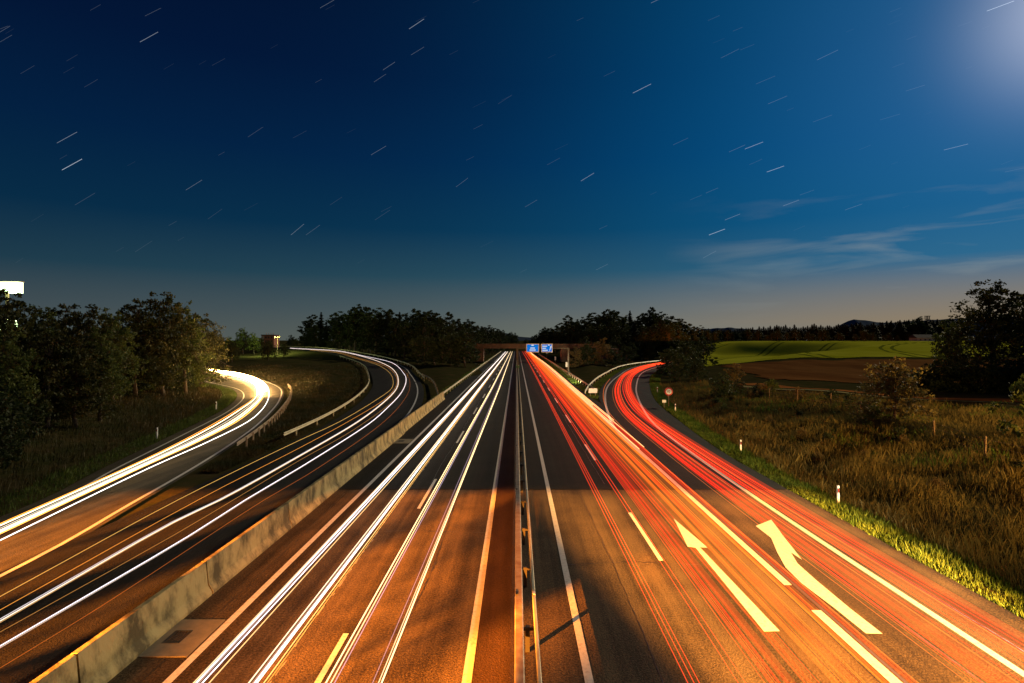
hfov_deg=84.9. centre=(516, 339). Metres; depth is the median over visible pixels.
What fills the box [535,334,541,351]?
forest tree
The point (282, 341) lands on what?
ground
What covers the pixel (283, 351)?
broadleaf tree
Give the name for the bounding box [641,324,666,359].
forest tree
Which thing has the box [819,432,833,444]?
bush
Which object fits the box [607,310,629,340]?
forest tree
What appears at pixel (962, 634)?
exit edge line
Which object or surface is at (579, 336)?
forest tree
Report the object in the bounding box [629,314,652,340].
forest tree
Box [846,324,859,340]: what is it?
spruce tree
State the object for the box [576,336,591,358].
forest tree
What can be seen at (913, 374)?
bush
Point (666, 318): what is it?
forest tree
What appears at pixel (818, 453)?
bush
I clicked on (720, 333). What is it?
broadleaf tree
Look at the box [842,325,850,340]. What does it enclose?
spruce tree
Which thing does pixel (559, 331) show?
forest tree
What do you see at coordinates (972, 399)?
dirt track
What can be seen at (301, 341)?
forest tree
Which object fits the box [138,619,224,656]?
drain slab
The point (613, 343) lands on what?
forest tree
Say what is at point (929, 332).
broadleaf tree
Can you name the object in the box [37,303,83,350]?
broadleaf tree
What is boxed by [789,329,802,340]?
broadleaf tree
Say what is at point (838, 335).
broadleaf tree
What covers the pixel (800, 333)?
spruce tree
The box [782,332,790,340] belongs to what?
broadleaf tree
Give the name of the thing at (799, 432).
bush
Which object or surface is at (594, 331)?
forest tree
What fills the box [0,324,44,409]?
broadleaf tree
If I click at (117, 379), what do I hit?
broadleaf tree
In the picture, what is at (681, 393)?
tall grass
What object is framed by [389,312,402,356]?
forest tree
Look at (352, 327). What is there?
forest tree
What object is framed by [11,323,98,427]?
broadleaf tree
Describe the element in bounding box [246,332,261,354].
broadleaf tree
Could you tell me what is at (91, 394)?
broadleaf tree
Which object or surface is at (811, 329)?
spruce tree
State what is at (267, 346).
broadleaf tree
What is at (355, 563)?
pavement joint
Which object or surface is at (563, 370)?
guard rail
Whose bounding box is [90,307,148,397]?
broadleaf tree
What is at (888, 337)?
broadleaf tree
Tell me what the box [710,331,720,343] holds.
forest tree
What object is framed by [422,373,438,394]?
guard rail
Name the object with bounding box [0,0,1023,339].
sky
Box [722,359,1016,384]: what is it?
ploughed field
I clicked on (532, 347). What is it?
direction sign
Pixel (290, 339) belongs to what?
forest tree
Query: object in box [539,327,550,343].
forest tree
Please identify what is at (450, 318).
forest tree
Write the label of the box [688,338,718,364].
bush
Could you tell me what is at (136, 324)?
broadleaf tree
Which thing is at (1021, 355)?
broadleaf tree
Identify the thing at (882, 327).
spruce tree
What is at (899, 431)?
bush
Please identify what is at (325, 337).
forest tree
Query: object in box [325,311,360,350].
forest tree
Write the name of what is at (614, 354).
young tree
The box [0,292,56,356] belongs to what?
broadleaf tree
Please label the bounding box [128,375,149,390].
bush
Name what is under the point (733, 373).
bush
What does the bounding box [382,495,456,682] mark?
pavement crack
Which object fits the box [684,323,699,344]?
forest tree
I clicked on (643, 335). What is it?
forest tree
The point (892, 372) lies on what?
shrub
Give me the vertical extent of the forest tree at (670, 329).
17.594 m
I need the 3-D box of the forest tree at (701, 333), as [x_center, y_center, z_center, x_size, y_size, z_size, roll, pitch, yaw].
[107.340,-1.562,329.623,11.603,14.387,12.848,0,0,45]
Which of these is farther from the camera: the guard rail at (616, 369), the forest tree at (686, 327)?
the forest tree at (686, 327)
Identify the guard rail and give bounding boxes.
[237,384,291,445]
[279,346,424,378]
[283,355,369,435]
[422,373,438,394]
[444,351,500,393]
[538,353,597,390]
[585,360,659,393]
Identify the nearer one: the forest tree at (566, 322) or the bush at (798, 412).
the bush at (798, 412)
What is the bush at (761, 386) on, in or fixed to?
on the ground at (444, 376)
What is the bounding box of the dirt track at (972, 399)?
[739,383,1018,401]
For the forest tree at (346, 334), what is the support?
on the ground at (444, 376)
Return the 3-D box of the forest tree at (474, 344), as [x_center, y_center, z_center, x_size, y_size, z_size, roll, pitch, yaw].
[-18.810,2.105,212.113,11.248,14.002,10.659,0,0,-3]
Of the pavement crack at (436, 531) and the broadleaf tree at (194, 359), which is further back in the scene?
the broadleaf tree at (194, 359)
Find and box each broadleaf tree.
[0,288,39,372]
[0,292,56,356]
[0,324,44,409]
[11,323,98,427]
[18,303,59,353]
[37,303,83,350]
[41,331,123,427]
[42,303,134,408]
[70,327,138,420]
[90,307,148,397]
[104,298,176,394]
[124,291,206,394]
[158,300,220,393]
[174,312,233,387]
[204,331,228,355]
[220,340,241,361]
[221,336,233,351]
[232,328,250,353]
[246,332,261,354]
[260,340,278,360]
[278,343,289,356]
[291,338,300,346]
[711,330,724,341]
[723,330,731,340]
[730,331,737,340]
[741,329,755,340]
[754,330,763,340]
[769,332,774,340]
[772,330,783,340]
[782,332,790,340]
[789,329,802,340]
[802,331,812,340]
[816,329,831,340]
[816,331,824,340]
[834,332,844,340]
[859,331,869,340]
[861,329,871,340]
[868,332,877,340]
[884,333,893,340]
[905,316,931,337]
[925,328,934,335]
[928,320,975,366]
[988,292,1023,368]
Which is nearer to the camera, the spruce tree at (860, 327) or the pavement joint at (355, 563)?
the pavement joint at (355, 563)
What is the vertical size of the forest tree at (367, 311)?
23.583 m
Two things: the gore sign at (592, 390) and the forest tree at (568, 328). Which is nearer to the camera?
the gore sign at (592, 390)
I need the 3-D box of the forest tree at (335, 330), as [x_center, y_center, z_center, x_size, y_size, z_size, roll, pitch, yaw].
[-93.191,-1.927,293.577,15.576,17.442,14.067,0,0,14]
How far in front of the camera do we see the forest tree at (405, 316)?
248.54 m
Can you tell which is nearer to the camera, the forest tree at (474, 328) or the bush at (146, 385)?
the bush at (146, 385)
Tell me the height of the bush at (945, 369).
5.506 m
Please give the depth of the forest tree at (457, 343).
167.84 m
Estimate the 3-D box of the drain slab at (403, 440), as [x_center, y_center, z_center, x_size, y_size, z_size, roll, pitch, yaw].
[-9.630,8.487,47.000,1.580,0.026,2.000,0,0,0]
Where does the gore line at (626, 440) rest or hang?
on the exit road at (670, 457)
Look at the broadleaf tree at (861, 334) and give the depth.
424.13 m
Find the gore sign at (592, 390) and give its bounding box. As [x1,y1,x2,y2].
[589,388,596,395]
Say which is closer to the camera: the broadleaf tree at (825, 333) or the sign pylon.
the sign pylon
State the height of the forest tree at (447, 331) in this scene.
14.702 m
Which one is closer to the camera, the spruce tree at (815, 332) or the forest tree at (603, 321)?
the forest tree at (603, 321)
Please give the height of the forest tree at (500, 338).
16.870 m
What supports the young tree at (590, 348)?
on the ground at (444, 376)
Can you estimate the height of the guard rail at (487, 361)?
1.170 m
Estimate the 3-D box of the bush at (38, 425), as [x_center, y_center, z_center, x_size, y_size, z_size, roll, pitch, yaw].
[-39.860,6.027,44.616,4.286,4.172,4.005,0,0,-9]
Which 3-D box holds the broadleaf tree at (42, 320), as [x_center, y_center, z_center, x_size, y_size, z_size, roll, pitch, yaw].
[-51.932,1.929,59.741,6.635,11.686,6.563,0,0,20]
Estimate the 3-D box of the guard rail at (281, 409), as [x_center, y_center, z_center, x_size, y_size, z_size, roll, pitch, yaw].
[-30.099,8.315,71.305,1.846,1.170,60.276,0,0,-19]
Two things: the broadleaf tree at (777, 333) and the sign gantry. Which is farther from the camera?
the broadleaf tree at (777, 333)
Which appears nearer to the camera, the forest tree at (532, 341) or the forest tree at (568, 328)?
the forest tree at (568, 328)
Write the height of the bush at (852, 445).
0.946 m
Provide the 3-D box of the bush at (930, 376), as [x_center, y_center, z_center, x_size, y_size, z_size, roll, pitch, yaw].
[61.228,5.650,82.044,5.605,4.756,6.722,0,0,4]
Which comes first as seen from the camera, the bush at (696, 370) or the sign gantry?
the bush at (696, 370)
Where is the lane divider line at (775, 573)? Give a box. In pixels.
[530,352,790,584]
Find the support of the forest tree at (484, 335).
on the ground at (444, 376)
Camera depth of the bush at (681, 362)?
119.55 m
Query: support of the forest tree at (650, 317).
on the ground at (444, 376)
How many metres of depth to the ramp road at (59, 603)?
23.50 m
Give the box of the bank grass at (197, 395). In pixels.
[0,385,222,497]
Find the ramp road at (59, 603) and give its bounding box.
[0,347,423,682]
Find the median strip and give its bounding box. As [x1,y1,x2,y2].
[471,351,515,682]
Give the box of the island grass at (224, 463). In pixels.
[200,363,369,472]
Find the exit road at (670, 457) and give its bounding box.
[599,363,777,483]
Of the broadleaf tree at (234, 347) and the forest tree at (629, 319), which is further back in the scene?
the forest tree at (629, 319)
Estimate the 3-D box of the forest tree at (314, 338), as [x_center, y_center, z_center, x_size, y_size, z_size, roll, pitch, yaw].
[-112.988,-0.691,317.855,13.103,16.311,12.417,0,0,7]
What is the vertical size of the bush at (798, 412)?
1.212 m
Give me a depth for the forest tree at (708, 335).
339.50 m
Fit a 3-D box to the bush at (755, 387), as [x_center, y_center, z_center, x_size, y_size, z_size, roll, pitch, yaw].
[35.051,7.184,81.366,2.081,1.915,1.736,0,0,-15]
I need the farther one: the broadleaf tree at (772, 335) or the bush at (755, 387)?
the broadleaf tree at (772, 335)
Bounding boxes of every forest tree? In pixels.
[286,335,295,345]
[297,314,322,347]
[297,331,306,347]
[303,325,323,347]
[304,335,312,347]
[313,312,324,346]
[318,322,331,348]
[321,312,341,347]
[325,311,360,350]
[325,320,352,348]
[336,307,361,350]
[338,320,360,350]
[342,320,366,350]
[343,304,374,351]
[353,307,380,352]
[355,312,380,352]
[359,314,392,353]
[364,307,392,350]
[374,311,400,355]
[377,317,396,355]
[381,318,408,356]
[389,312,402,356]
[396,308,418,355]
[402,310,425,349]
[412,315,433,358]
[417,311,436,333]
[419,310,440,345]
[430,317,453,356]
[431,323,467,361]
[433,312,453,334]
[442,317,468,356]
[448,336,466,365]
[449,331,480,366]
[450,324,469,358]
[458,319,484,348]
[460,327,481,361]
[462,322,481,358]
[476,325,489,351]
[480,325,498,355]
[488,328,500,353]
[495,329,508,352]
[501,337,512,350]
[505,332,513,348]
[509,336,517,348]
[527,334,537,343]
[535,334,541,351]
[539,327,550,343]
[544,325,559,352]
[549,324,561,349]
[552,327,566,349]
[557,315,579,348]
[560,321,578,354]
[563,336,574,350]
[567,319,585,348]
[568,331,582,353]
[572,329,588,354]
[573,313,593,336]
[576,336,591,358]
[580,313,605,334]
[590,323,609,343]
[592,309,619,341]
[595,321,621,348]
[606,335,623,352]
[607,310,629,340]
[608,318,634,352]
[616,311,628,349]
[624,311,633,336]
[628,320,643,353]
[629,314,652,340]
[631,325,656,359]
[635,340,643,360]
[640,310,659,351]
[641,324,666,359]
[641,339,655,359]
[644,307,663,353]
[649,318,675,355]
[651,314,679,354]
[655,322,680,356]
[667,316,683,345]
[668,323,689,356]
[675,319,691,337]
[676,333,694,346]
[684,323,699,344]
[693,325,707,345]
[702,331,712,344]
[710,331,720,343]
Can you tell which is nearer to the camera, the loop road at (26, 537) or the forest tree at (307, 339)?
the loop road at (26, 537)
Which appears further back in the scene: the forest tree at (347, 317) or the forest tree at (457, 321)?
the forest tree at (347, 317)
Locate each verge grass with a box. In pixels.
[0,383,236,515]
[649,369,1023,618]
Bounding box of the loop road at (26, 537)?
[0,372,283,571]
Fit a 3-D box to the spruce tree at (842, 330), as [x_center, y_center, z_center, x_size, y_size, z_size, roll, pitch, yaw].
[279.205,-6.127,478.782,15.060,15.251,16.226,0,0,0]
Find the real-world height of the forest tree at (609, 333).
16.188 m
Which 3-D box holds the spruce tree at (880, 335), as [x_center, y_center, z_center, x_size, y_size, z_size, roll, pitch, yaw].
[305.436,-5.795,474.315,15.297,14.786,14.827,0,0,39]
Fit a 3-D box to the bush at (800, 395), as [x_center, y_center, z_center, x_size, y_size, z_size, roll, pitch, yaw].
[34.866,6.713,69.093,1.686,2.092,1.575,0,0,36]
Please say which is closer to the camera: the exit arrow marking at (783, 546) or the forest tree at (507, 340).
the exit arrow marking at (783, 546)
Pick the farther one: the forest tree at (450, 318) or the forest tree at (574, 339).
the forest tree at (574, 339)
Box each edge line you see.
[0,373,281,576]
[0,381,243,524]
[163,355,500,682]
[309,348,417,418]
[462,352,514,682]
[519,353,593,682]
[635,368,1023,676]
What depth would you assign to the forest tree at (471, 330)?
249.04 m
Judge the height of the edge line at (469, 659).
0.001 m
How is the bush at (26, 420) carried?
on the ground at (444, 376)
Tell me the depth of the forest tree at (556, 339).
329.92 m
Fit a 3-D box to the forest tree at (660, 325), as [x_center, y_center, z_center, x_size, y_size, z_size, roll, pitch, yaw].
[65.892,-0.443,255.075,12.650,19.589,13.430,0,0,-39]
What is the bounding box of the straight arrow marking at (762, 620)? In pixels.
[674,519,778,630]
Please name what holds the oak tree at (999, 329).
on the ground at (444, 376)
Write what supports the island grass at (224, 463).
on the ground at (444, 376)
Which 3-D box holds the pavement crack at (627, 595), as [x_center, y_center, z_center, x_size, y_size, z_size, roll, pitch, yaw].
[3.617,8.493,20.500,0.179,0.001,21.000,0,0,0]
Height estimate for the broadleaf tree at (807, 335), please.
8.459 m
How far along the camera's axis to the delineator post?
29.55 m
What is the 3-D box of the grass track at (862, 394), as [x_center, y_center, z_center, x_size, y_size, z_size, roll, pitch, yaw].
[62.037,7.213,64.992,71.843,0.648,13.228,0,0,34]
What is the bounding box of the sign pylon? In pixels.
[0,281,23,320]
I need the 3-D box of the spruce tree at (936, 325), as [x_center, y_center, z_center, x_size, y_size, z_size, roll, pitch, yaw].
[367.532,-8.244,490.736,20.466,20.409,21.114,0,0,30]
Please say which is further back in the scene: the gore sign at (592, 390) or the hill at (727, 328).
the hill at (727, 328)
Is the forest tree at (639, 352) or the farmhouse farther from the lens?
the farmhouse
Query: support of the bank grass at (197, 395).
on the ground at (444, 376)
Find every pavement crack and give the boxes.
[143,493,344,679]
[341,531,483,532]
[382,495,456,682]
[567,562,753,564]
[579,493,663,682]
[728,493,982,682]
[769,493,1022,650]
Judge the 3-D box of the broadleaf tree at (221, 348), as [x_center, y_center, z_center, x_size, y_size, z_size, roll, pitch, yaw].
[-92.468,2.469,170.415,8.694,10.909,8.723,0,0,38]
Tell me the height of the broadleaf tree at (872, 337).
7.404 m
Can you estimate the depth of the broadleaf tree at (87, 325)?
57.64 m
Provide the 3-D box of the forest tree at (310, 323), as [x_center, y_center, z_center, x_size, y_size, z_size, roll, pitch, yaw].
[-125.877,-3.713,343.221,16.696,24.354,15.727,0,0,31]
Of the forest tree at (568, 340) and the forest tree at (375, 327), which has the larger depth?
the forest tree at (568, 340)
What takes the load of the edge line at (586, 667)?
on the motorway road at (471, 458)
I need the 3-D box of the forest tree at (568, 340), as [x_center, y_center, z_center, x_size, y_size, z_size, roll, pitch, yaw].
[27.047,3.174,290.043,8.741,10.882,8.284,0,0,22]
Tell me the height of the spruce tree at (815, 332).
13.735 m
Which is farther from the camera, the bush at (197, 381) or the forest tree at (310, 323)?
the forest tree at (310, 323)
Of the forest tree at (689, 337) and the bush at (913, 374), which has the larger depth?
the forest tree at (689, 337)
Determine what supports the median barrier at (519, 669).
on the motorway road at (471, 458)
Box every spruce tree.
[753,327,764,340]
[796,327,802,340]
[807,324,814,340]
[811,325,822,340]
[826,326,838,339]
[838,324,845,340]
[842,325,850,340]
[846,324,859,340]
[850,322,865,340]
[867,322,882,340]
[874,324,883,340]
[879,322,892,340]
[885,320,896,340]
[891,320,908,340]
[904,320,910,333]
[924,320,935,332]
[933,319,940,331]
[935,320,945,334]
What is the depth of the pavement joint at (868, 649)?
17.99 m
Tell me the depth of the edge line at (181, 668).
19.52 m
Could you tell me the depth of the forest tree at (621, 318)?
284.84 m
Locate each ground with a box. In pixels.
[0,340,1023,616]
[226,340,530,342]
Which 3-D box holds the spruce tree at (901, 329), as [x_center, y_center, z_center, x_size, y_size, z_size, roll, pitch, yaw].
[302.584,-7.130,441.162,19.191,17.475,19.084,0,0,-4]
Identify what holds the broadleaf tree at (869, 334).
on the ground at (444, 376)
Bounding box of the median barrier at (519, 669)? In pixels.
[514,360,541,682]
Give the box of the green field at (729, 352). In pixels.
[691,341,1023,365]
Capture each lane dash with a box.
[314,633,348,682]
[417,479,436,508]
[584,444,595,459]
[629,513,662,560]
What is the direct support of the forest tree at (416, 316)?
on the ground at (444, 376)
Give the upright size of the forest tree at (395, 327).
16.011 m
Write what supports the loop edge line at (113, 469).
on the loop road at (26, 537)
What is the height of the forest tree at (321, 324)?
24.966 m
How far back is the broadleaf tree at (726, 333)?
424.58 m
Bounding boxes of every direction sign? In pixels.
[526,344,538,351]
[541,344,552,351]
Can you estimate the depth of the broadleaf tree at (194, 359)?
84.05 m
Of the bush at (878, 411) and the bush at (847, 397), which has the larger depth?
the bush at (847, 397)
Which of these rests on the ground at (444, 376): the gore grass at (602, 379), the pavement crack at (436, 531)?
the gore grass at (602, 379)
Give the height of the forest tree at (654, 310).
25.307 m
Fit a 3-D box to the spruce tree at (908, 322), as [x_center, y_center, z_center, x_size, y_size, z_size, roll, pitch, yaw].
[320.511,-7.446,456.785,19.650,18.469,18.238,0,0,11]
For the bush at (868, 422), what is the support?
on the ground at (444, 376)
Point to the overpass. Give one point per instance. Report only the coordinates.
(563, 354)
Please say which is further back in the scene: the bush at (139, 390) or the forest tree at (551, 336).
the forest tree at (551, 336)
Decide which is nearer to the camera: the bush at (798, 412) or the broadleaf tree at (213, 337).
the bush at (798, 412)
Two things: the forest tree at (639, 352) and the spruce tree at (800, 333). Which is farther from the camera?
the spruce tree at (800, 333)
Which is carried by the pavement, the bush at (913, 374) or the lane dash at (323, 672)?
the lane dash at (323, 672)
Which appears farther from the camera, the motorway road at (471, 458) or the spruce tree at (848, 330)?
the spruce tree at (848, 330)
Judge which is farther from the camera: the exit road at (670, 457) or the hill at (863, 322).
the hill at (863, 322)
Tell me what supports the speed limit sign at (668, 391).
on the ground at (444, 376)
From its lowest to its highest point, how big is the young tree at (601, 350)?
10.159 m
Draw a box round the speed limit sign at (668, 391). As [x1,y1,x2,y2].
[665,388,672,405]
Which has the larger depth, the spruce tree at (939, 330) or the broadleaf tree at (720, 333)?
the spruce tree at (939, 330)
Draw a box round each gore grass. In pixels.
[538,356,600,396]
[586,362,660,398]
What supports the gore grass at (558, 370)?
on the ground at (444, 376)
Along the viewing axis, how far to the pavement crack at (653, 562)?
21.19 m
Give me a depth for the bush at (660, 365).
149.83 m
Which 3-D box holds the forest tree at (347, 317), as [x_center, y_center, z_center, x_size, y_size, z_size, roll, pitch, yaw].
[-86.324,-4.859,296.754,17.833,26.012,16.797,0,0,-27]
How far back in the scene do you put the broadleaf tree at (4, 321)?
50.64 m
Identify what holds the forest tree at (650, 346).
on the ground at (444, 376)
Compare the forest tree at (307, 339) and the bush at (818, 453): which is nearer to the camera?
the bush at (818, 453)
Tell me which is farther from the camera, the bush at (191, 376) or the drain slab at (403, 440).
the bush at (191, 376)
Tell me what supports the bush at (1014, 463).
on the ground at (444, 376)
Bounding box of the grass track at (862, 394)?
[744,386,1021,403]
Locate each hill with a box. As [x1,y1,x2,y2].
[487,332,542,340]
[687,327,747,333]
[839,319,1012,339]
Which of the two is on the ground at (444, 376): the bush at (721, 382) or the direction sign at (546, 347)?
the bush at (721, 382)
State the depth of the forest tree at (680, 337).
258.02 m
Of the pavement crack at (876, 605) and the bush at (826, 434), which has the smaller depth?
the pavement crack at (876, 605)
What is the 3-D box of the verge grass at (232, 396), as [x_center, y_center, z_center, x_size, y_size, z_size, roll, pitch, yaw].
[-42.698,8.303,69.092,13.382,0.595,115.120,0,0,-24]
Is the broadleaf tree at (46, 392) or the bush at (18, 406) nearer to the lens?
the bush at (18, 406)
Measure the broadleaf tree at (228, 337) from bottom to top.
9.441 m
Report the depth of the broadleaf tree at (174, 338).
77.27 m
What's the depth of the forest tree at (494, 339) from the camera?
349.52 m
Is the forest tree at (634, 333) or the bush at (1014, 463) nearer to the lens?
the bush at (1014, 463)
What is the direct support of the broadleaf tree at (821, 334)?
on the ground at (444, 376)
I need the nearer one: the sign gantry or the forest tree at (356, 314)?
the sign gantry
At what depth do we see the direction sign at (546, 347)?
134.58 m
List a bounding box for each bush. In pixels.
[0,386,44,449]
[0,403,35,470]
[0,414,25,454]
[8,386,59,431]
[10,389,47,435]
[37,377,68,422]
[126,374,141,393]
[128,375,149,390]
[157,357,193,388]
[167,372,191,391]
[182,371,195,388]
[186,365,210,386]
[656,346,689,374]
[656,354,675,372]
[663,352,692,380]
[667,340,701,371]
[686,359,708,379]
[687,344,708,368]
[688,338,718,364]
[709,373,738,397]
[723,363,746,388]
[749,383,761,392]
[755,382,768,395]
[761,379,782,393]
[764,415,773,424]
[792,386,804,399]
[793,409,803,417]
[796,427,809,438]
[814,451,824,460]
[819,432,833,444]
[823,388,839,400]
[842,392,855,403]
[846,441,858,450]
[858,449,869,457]
[860,404,883,420]
[860,418,876,430]
[874,417,884,425]
[891,426,908,439]
[897,433,912,445]
[899,369,929,389]
[914,363,956,391]
[916,358,988,392]
[1008,460,1023,477]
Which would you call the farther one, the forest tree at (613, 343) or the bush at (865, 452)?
the forest tree at (613, 343)
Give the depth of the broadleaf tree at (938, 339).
91.89 m
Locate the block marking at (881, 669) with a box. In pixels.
[812,610,901,682]
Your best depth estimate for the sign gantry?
134.84 m
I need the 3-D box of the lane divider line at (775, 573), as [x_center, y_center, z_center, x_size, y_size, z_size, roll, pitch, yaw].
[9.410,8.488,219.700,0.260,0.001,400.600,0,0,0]
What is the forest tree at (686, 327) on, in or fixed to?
on the ground at (444, 376)
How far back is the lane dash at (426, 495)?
30.77 m
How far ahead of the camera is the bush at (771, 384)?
79.07 m
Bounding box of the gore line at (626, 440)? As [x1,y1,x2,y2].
[604,363,656,459]
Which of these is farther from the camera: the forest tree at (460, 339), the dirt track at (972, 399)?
the forest tree at (460, 339)
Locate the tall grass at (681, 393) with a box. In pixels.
[660,380,1023,592]
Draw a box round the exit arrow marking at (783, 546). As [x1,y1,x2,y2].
[757,520,881,633]
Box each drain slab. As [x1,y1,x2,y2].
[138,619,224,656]
[394,439,412,442]
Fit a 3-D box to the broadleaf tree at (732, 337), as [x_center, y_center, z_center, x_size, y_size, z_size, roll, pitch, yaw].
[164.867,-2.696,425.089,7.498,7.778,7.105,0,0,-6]
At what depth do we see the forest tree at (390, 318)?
248.62 m
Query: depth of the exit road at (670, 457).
48.30 m
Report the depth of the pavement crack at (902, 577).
19.94 m
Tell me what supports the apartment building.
on the ground at (444, 376)
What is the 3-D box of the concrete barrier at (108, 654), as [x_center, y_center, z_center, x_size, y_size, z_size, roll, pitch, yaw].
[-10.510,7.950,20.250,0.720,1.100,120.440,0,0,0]
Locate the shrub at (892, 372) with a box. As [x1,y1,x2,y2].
[846,356,940,424]
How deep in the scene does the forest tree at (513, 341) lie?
449.58 m
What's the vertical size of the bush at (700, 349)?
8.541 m
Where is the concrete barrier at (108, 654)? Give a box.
[30,391,444,682]
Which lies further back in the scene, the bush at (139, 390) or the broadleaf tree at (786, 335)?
the broadleaf tree at (786, 335)
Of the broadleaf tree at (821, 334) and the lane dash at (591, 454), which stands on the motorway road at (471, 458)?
the lane dash at (591, 454)
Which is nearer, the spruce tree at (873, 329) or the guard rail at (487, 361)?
the guard rail at (487, 361)
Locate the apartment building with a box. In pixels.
[261,333,279,346]
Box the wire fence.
[732,383,1023,460]
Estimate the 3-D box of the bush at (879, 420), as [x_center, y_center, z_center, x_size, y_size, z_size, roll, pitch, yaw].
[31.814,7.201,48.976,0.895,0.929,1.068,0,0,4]
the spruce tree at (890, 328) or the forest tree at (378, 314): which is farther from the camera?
the spruce tree at (890, 328)
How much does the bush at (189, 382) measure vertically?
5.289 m
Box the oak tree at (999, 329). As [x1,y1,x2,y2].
[930,279,1023,378]
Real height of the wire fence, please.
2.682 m
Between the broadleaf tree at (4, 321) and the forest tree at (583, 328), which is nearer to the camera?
the broadleaf tree at (4, 321)
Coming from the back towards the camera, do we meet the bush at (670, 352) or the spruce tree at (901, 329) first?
the spruce tree at (901, 329)
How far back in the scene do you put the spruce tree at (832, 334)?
468.41 m
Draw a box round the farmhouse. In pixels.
[909,335,934,340]
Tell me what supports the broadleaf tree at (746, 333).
on the ground at (444, 376)
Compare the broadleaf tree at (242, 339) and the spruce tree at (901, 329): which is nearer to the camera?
the broadleaf tree at (242, 339)
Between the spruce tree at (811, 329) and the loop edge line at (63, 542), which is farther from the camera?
the spruce tree at (811, 329)
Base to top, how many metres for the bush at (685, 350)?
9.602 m
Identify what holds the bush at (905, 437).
on the ground at (444, 376)
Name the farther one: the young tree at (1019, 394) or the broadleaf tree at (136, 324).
the broadleaf tree at (136, 324)
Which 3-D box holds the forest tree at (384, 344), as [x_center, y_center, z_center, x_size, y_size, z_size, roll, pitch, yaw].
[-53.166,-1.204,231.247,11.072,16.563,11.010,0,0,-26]
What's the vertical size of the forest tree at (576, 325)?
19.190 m
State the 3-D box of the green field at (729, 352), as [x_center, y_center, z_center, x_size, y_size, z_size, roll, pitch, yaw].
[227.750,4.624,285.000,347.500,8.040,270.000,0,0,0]
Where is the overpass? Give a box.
[418,344,618,361]
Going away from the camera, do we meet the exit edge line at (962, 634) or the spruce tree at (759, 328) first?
the exit edge line at (962, 634)
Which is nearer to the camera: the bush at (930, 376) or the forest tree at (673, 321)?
the bush at (930, 376)
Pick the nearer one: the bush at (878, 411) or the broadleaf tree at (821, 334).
the bush at (878, 411)
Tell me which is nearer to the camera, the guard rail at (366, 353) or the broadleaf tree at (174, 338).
the broadleaf tree at (174, 338)
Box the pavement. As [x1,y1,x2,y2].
[108,490,1023,682]
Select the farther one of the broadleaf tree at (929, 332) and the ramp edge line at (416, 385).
the broadleaf tree at (929, 332)
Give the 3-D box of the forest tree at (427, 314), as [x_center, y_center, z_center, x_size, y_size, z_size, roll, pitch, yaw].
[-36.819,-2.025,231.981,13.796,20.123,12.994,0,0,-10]
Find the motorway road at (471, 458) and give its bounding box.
[339,351,785,488]
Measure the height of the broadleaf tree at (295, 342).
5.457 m
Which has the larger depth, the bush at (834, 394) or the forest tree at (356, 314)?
the forest tree at (356, 314)
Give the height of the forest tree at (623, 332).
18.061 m
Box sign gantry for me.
[517,348,569,375]
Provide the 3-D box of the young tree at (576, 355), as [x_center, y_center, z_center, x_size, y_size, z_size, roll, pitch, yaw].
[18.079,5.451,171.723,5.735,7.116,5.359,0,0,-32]
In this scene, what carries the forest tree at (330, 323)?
on the ground at (444, 376)
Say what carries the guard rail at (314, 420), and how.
on the ground at (444, 376)
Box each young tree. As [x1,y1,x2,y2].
[567,347,586,366]
[577,342,602,363]
[588,337,614,365]
[600,345,624,365]
[617,344,634,362]
[983,373,1023,438]
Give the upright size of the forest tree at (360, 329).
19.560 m
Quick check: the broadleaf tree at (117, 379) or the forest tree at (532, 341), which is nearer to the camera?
the broadleaf tree at (117, 379)
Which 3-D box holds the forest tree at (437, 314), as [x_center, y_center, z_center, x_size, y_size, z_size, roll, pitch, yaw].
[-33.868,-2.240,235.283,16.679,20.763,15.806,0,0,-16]
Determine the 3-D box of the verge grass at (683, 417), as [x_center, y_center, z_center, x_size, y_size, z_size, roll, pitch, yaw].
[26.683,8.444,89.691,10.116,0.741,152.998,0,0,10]
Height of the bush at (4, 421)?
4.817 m
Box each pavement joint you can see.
[270,405,469,682]
[688,491,907,682]
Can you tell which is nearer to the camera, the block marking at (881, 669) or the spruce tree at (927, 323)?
the block marking at (881, 669)
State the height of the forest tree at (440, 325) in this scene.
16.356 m
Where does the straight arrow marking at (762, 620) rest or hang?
on the pavement
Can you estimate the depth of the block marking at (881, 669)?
15.41 m
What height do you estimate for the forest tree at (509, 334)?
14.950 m
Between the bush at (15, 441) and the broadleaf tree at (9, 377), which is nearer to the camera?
the bush at (15, 441)
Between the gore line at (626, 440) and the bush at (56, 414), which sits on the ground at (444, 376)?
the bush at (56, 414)
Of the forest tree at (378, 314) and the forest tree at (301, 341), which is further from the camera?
the forest tree at (301, 341)
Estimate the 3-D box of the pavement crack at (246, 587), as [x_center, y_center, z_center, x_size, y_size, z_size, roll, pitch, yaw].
[-9.367,8.493,21.000,0.237,0.001,20.000,0,0,0]

